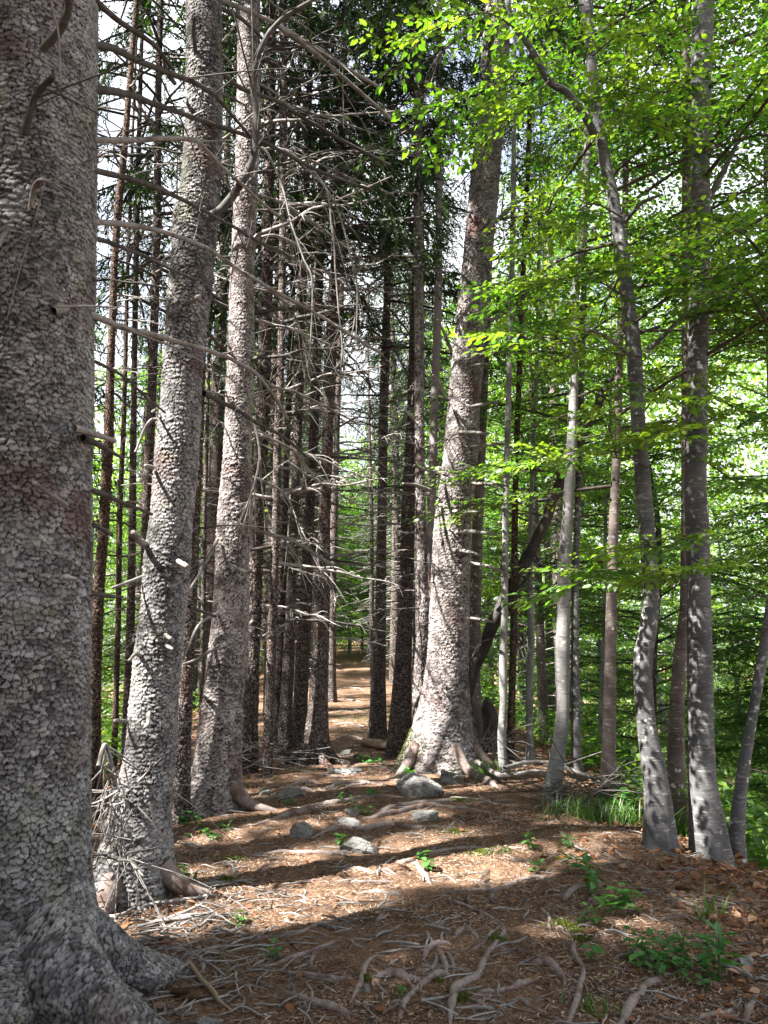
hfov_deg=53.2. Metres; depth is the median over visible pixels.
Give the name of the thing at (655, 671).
beech tree
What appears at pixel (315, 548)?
spruce tree
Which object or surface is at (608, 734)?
beech tree
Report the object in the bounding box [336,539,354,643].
beech tree
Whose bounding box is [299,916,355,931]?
surface root
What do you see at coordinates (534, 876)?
surface root
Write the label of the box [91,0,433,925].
spruce tree
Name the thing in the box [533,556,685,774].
beech tree
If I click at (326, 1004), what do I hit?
surface root
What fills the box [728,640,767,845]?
beech tree
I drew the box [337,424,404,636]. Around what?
beech tree
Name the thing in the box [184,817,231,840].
seedling
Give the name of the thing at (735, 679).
beech tree
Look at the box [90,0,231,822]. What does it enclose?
spruce tree
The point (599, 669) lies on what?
beech tree
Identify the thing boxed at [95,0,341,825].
spruce tree
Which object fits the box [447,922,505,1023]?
surface root
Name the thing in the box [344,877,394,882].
surface root
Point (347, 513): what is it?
beech tree
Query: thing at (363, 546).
beech tree
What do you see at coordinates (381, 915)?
surface root
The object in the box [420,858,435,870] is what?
seedling
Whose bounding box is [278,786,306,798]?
limestone rock
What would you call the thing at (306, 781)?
surface root
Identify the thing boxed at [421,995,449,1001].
fallen stick
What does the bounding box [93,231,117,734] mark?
spruce tree
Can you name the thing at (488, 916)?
surface root
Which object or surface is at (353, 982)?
fallen leaves
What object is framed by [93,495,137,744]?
beech tree
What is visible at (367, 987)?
limestone rock
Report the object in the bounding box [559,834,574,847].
seedling
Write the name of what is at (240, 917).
seedling
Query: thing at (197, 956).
surface root
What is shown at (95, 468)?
spruce tree
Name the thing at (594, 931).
spruce cone
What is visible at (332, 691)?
spruce tree
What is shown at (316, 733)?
spruce tree
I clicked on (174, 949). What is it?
surface root
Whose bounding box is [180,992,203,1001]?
spruce cone
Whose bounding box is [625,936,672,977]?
seedling
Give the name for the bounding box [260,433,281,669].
spruce tree
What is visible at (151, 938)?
twig litter
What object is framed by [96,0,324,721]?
spruce tree
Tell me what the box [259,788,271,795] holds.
limestone rock
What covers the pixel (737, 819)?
beech tree
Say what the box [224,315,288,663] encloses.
spruce tree
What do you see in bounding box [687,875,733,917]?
grass tuft
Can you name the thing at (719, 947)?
leafy herb
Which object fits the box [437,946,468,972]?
surface root
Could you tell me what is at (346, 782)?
surface root
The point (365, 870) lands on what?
surface root
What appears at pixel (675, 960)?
seedling
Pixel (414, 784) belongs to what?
limestone rock
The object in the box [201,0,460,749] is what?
spruce tree
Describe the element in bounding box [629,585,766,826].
beech tree
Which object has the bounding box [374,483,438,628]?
beech tree
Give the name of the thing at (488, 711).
tree stump
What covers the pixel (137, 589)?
spruce tree
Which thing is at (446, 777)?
limestone rock
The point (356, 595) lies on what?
beech tree
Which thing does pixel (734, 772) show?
beech tree
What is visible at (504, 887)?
surface root
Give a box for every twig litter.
[92,707,767,1023]
[114,842,449,1023]
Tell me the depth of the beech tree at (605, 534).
12.00 m
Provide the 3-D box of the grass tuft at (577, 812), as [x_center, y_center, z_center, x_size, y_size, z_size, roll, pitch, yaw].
[1.876,2.442,6.349,1.292,0.368,0.843,0,-8,0]
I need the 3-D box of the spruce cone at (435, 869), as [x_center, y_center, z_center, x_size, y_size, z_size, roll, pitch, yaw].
[0.331,2.253,4.836,0.040,0.040,0.094,7,-11,-42]
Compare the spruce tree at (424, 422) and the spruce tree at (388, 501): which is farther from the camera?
the spruce tree at (424, 422)
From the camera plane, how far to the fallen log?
9.47 m
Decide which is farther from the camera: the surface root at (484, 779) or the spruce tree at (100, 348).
the spruce tree at (100, 348)
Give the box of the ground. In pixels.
[91,637,767,1023]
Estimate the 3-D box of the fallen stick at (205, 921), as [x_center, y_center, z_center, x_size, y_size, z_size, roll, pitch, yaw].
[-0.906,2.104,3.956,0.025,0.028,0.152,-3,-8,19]
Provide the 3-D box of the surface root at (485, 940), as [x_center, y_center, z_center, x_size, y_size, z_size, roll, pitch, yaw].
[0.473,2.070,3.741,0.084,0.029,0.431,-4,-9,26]
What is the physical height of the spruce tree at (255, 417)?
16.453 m
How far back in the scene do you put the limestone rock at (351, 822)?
5.88 m
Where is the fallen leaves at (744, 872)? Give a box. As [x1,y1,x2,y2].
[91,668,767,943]
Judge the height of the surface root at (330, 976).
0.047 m
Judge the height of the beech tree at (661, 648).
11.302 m
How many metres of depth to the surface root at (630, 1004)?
3.12 m
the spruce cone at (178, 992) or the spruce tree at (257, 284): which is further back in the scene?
the spruce tree at (257, 284)
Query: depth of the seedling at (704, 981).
3.41 m
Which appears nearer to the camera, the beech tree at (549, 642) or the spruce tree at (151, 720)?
the spruce tree at (151, 720)
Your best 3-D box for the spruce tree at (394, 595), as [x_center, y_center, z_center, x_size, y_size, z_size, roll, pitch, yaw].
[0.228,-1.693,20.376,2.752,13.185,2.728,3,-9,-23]
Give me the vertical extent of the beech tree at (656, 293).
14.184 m
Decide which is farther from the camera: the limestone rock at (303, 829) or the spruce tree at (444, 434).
the spruce tree at (444, 434)
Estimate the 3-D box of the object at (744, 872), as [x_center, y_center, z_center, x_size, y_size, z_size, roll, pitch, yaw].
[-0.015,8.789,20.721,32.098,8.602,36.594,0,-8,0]
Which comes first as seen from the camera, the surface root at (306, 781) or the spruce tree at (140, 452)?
the surface root at (306, 781)
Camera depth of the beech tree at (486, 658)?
21.30 m
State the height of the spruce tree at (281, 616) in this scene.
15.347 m
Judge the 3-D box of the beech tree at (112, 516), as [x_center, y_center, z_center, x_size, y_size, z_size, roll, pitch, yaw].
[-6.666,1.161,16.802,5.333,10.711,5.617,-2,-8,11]
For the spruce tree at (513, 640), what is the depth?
8.92 m
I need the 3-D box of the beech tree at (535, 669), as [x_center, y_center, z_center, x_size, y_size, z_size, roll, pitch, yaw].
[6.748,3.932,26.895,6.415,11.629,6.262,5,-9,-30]
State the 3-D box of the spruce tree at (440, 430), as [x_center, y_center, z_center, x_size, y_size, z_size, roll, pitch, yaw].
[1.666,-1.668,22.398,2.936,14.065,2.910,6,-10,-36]
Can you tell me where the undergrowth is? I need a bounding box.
[101,660,767,868]
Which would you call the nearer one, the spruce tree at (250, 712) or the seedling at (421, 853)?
the seedling at (421, 853)
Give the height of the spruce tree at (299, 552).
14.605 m
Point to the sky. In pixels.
(105, 27)
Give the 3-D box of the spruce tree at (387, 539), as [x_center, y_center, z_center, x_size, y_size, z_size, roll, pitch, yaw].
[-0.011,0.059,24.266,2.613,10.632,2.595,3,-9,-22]
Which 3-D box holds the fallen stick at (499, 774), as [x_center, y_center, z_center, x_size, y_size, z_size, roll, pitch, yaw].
[1.246,2.443,7.652,0.936,0.312,0.586,0,-8,0]
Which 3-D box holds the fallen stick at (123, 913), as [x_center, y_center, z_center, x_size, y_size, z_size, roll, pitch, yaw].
[-1.403,2.161,4.155,0.093,0.023,0.239,-7,-11,41]
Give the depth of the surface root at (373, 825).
5.86 m
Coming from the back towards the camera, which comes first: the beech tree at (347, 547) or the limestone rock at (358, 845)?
the beech tree at (347, 547)
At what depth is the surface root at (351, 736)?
10.31 m
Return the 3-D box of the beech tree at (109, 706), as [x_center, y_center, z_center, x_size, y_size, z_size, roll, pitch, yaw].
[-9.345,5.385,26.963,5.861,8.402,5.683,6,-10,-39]
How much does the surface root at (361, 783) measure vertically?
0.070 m
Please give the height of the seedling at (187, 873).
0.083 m
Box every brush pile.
[91,755,174,878]
[92,814,163,880]
[242,713,336,770]
[475,719,542,762]
[479,714,643,825]
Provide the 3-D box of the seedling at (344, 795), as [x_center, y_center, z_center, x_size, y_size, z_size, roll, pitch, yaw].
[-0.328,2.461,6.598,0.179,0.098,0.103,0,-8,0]
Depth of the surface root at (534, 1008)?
2.99 m
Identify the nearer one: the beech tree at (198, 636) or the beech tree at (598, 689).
the beech tree at (198, 636)
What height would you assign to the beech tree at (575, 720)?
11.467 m
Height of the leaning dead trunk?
4.412 m
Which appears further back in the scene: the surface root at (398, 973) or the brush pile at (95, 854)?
the brush pile at (95, 854)
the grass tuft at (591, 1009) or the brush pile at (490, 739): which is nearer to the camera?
the grass tuft at (591, 1009)
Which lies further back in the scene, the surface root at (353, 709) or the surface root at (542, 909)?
the surface root at (353, 709)
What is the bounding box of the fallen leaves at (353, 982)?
[104,707,767,1023]
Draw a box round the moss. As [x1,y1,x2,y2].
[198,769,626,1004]
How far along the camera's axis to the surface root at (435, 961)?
3.41 m
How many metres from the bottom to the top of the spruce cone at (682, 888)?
0.040 m
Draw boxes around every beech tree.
[92,533,126,730]
[93,312,161,683]
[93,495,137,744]
[94,331,301,709]
[94,460,198,728]
[94,555,126,749]
[101,614,124,737]
[101,632,121,728]
[111,472,203,660]
[124,340,287,556]
[263,485,374,639]
[319,434,369,627]
[336,459,403,662]
[336,509,368,632]
[336,509,389,651]
[336,511,391,655]
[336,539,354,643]
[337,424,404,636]
[337,463,390,649]
[337,503,367,637]
[339,469,401,614]
[349,0,767,853]
[374,481,507,657]
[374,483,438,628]
[394,268,680,743]
[397,0,761,771]
[406,0,767,809]
[424,171,678,737]
[424,323,625,728]
[424,372,638,723]
[468,0,767,832]
[469,136,748,765]
[469,489,535,677]
[470,515,536,706]
[481,559,517,696]
[482,573,554,725]
[485,353,767,765]
[493,0,767,801]
[497,0,619,772]
[498,3,666,759]
[508,461,662,740]
[520,483,767,798]
[533,545,686,772]
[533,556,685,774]
[533,584,670,735]
[533,637,597,734]
[546,0,767,404]
[561,0,767,866]
[570,634,658,741]
[583,636,633,774]
[592,521,765,779]
[604,0,767,864]
[618,279,767,776]
[622,597,686,743]
[622,626,730,792]
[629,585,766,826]
[633,486,767,809]
[665,602,767,820]
[670,313,767,789]
[686,660,767,833]
[713,479,767,795]
[715,673,766,802]
[722,602,767,806]
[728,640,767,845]
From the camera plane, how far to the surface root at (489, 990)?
3.16 m
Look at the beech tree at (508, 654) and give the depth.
31.91 m
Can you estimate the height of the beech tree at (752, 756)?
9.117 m
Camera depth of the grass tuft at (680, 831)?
6.11 m
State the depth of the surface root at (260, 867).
4.94 m
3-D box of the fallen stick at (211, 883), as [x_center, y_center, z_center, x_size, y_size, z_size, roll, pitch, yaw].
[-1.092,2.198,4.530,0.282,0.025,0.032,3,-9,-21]
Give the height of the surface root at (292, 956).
0.048 m
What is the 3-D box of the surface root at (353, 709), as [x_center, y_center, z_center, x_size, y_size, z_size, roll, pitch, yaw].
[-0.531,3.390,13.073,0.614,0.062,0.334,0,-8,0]
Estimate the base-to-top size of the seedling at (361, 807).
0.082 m
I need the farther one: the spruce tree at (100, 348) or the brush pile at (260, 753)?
the spruce tree at (100, 348)
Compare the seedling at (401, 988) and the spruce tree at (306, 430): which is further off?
the spruce tree at (306, 430)
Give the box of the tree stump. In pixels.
[479,697,498,752]
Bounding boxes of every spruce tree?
[0,0,396,1023]
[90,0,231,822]
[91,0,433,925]
[93,0,277,768]
[93,0,324,661]
[93,23,165,765]
[93,126,129,515]
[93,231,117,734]
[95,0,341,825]
[95,339,158,740]
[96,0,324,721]
[97,0,417,817]
[102,327,201,688]
[120,0,449,777]
[122,313,212,684]
[127,29,287,671]
[132,0,398,773]
[166,0,490,767]
[181,0,443,758]
[196,0,390,747]
[196,379,210,707]
[198,388,210,684]
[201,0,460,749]
[201,122,356,714]
[201,273,284,660]
[202,243,268,667]
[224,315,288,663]
[251,176,346,691]
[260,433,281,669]
[272,88,428,702]
[274,1,549,739]
[281,281,347,615]
[281,326,345,678]
[287,352,347,669]
[298,0,542,757]
[311,0,483,725]
[332,289,407,690]
[339,251,440,683]
[347,365,401,657]
[352,0,539,652]
[353,62,487,671]
[356,232,446,688]
[362,179,454,658]
[369,284,444,594]
[387,242,491,511]
[393,0,561,778]
[426,0,572,741]
[426,336,490,673]
[451,0,609,760]
[487,144,618,746]
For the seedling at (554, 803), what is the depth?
6.39 m
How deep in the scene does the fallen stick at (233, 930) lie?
3.80 m
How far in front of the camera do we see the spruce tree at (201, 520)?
23.62 m
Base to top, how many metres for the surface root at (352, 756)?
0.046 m
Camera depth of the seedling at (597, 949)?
3.50 m
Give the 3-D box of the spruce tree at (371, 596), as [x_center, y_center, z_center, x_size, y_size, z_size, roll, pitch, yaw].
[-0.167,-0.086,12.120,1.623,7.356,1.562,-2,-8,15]
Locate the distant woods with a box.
[92,175,767,834]
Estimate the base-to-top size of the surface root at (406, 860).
0.051 m
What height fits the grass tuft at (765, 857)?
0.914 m
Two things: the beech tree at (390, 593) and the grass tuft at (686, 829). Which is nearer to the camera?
the grass tuft at (686, 829)
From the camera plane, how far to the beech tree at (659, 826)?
5.57 m
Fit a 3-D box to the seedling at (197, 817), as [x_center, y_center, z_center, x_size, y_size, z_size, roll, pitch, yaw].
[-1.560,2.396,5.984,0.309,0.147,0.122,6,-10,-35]
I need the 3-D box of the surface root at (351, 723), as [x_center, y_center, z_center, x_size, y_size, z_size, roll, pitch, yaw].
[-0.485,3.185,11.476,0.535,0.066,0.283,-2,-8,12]
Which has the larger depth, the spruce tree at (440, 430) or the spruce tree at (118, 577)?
the spruce tree at (440, 430)
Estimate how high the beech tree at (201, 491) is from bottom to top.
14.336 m
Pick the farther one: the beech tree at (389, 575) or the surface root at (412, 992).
the beech tree at (389, 575)
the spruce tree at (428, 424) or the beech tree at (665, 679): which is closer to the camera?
the spruce tree at (428, 424)
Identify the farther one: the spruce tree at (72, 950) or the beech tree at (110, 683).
the beech tree at (110, 683)
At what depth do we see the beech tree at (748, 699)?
29.29 m
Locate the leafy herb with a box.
[694,918,745,981]
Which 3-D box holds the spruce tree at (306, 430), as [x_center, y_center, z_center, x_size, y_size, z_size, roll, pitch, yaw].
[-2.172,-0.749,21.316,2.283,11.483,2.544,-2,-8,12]
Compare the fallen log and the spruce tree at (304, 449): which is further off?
the spruce tree at (304, 449)
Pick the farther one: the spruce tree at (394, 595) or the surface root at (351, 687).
the spruce tree at (394, 595)
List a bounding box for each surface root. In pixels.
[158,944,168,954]
[168,944,239,961]
[182,952,224,980]
[252,794,411,826]
[254,846,383,854]
[256,860,281,871]
[264,939,339,966]
[273,786,315,794]
[273,969,355,980]
[277,985,352,1022]
[288,878,323,888]
[290,779,321,785]
[297,951,321,970]
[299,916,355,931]
[311,820,457,837]
[321,771,367,776]
[325,780,381,787]
[330,735,361,740]
[332,722,365,726]
[337,687,362,689]
[337,708,365,711]
[340,754,369,758]
[340,866,398,876]
[341,781,383,788]
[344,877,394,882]
[349,955,382,1003]
[356,889,406,899]
[364,802,489,817]
[371,798,453,811]
[372,845,514,863]
[372,967,436,994]
[373,909,386,927]
[382,968,449,1021]
[399,939,455,959]
[410,861,437,884]
[412,930,467,949]
[420,955,438,973]
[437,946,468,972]
[441,899,497,921]
[445,951,455,974]
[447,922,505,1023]
[452,918,485,945]
[456,992,503,1015]
[461,881,518,893]
[468,924,500,951]
[471,986,523,997]
[475,769,502,788]
[500,975,541,987]
[503,874,553,884]
[505,999,565,1023]
[519,955,574,984]
[539,883,583,899]
[539,907,552,935]
[558,929,588,1023]
[617,963,672,1023]
[693,991,739,1020]
[742,994,758,1020]
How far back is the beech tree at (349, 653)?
33.74 m
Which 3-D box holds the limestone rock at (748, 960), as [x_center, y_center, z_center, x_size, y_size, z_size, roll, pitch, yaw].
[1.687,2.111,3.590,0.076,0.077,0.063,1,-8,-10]
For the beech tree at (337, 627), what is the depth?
32.90 m
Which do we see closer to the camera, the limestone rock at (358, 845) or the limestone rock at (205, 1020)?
the limestone rock at (205, 1020)
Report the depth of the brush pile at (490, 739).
8.43 m
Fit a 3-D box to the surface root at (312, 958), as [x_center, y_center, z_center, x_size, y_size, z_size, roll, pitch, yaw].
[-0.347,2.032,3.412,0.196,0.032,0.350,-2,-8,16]
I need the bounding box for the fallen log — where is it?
[361,736,385,749]
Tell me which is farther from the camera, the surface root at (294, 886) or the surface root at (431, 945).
the surface root at (294, 886)
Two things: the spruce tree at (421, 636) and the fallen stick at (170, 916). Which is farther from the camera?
the spruce tree at (421, 636)
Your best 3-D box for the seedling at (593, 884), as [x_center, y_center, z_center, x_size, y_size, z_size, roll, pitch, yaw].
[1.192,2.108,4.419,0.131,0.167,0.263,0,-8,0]
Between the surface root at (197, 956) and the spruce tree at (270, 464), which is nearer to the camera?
the surface root at (197, 956)
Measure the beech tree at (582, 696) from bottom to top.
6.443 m
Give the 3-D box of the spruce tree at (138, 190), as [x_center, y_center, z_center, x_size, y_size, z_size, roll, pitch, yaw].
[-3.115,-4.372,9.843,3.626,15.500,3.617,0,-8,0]
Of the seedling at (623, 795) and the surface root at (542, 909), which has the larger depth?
the seedling at (623, 795)
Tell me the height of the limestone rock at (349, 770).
0.107 m
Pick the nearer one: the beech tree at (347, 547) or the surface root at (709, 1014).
the surface root at (709, 1014)
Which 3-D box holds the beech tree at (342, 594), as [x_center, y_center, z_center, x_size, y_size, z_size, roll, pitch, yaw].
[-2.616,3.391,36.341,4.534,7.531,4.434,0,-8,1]
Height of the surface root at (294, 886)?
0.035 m
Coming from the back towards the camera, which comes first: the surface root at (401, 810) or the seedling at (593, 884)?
the surface root at (401, 810)
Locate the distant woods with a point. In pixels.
(716, 429)
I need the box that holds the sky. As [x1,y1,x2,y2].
[92,0,767,657]
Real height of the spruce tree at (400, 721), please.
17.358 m
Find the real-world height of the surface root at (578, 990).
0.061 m
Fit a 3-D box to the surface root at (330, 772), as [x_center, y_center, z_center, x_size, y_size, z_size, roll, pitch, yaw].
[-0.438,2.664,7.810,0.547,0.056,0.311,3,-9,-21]
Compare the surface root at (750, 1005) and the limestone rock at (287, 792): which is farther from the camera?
the limestone rock at (287, 792)
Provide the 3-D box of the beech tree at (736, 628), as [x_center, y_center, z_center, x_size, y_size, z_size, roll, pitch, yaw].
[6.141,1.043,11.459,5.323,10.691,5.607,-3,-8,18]
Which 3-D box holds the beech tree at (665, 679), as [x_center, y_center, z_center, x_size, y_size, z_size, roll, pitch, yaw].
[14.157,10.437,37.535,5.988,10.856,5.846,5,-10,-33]
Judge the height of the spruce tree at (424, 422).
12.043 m
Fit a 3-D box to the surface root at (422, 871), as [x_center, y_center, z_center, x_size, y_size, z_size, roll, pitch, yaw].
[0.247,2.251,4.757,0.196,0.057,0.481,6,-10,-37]
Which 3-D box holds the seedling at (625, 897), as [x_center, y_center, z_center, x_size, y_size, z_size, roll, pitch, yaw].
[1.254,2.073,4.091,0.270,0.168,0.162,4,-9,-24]
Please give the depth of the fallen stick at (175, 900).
4.23 m
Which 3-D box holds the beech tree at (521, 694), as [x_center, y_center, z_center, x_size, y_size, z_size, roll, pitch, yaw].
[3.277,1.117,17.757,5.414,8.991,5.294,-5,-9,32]
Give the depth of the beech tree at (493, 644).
36.04 m
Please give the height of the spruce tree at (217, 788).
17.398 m
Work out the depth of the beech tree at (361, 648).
40.02 m
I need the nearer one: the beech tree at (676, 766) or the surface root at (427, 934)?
the surface root at (427, 934)
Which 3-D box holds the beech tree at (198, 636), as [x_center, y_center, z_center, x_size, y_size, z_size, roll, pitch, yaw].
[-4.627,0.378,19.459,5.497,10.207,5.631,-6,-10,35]
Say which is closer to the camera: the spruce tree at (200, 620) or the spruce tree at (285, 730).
the spruce tree at (285, 730)
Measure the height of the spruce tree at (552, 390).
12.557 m
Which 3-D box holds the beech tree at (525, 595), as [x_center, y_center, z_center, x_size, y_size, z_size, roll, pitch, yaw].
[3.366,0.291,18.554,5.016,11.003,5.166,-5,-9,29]
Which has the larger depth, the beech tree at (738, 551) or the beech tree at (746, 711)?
the beech tree at (746, 711)
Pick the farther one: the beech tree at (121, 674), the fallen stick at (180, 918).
the beech tree at (121, 674)
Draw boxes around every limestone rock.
[196,1016,222,1023]
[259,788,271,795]
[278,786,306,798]
[290,821,312,837]
[327,767,362,774]
[336,817,360,827]
[338,836,377,853]
[341,749,350,755]
[344,807,358,815]
[364,984,369,992]
[396,772,441,797]
[411,810,438,820]
[440,769,463,784]
[736,954,753,966]
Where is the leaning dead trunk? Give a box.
[469,375,613,725]
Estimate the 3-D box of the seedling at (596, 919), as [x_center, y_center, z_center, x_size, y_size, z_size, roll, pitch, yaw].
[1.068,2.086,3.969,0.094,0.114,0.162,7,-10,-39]
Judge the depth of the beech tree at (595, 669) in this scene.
22.25 m
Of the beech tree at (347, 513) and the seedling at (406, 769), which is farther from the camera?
the beech tree at (347, 513)
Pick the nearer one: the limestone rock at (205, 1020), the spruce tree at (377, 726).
the limestone rock at (205, 1020)
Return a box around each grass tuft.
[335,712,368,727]
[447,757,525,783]
[536,788,642,830]
[561,984,620,1018]
[611,792,767,869]
[635,797,687,837]
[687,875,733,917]
[690,901,714,924]
[748,843,767,865]
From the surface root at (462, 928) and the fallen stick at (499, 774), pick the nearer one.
the surface root at (462, 928)
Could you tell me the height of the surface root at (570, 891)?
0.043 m
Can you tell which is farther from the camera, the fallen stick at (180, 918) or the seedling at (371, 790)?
the seedling at (371, 790)
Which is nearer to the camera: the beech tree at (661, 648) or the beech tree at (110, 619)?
the beech tree at (110, 619)
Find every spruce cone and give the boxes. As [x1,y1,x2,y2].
[170,987,192,996]
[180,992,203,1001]
[430,866,442,872]
[582,928,598,935]
[658,862,664,870]
[675,886,692,892]
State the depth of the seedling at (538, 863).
4.81 m
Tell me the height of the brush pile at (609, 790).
1.014 m
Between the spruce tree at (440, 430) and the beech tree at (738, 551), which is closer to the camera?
the beech tree at (738, 551)
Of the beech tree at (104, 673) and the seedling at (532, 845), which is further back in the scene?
the beech tree at (104, 673)
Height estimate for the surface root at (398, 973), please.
0.052 m
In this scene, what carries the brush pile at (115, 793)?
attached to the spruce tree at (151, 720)
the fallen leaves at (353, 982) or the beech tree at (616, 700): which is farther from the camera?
the beech tree at (616, 700)
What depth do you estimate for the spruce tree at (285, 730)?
9.26 m
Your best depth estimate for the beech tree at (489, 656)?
21.11 m
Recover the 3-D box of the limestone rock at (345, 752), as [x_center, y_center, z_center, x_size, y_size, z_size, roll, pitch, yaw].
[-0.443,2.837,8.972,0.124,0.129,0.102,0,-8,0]
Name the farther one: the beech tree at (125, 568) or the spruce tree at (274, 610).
the beech tree at (125, 568)
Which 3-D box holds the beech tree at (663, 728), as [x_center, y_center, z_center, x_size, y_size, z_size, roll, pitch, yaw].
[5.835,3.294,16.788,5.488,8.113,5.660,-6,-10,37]
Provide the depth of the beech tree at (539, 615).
12.09 m
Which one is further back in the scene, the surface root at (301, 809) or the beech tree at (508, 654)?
the beech tree at (508, 654)
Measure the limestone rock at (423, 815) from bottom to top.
0.109 m
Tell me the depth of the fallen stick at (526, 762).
7.54 m
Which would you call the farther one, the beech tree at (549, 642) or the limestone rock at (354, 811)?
the beech tree at (549, 642)
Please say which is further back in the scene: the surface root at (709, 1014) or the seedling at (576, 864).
the seedling at (576, 864)
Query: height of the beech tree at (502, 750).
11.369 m
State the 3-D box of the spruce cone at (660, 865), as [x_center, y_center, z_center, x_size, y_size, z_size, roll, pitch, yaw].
[1.769,2.262,4.897,0.040,0.040,0.094,-2,-8,11]
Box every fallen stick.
[108,906,135,917]
[137,901,206,927]
[149,910,214,921]
[150,895,206,905]
[188,960,230,1009]
[197,882,222,885]
[198,912,214,927]
[214,926,242,933]
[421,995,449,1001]
[428,924,449,930]
[462,751,549,778]
[488,730,622,784]
[720,964,751,977]
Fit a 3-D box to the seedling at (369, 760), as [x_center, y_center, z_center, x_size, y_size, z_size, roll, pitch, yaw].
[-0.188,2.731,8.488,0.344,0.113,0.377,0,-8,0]
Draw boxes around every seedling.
[172,809,200,830]
[178,865,199,879]
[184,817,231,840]
[231,910,252,926]
[265,938,282,958]
[284,798,299,805]
[334,833,346,843]
[336,792,354,801]
[354,752,381,764]
[354,805,371,815]
[366,788,376,795]
[395,985,408,996]
[402,766,414,773]
[417,848,431,859]
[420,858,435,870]
[521,832,538,851]
[527,858,545,870]
[551,800,565,813]
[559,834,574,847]
[561,849,592,874]
[577,902,602,926]
[580,859,602,895]
[581,944,602,960]
[592,883,645,917]
[596,779,643,815]
[623,925,716,983]
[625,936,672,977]
[653,937,725,991]
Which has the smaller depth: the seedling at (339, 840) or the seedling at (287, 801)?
the seedling at (339, 840)
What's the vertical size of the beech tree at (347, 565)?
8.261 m
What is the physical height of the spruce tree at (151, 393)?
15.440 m

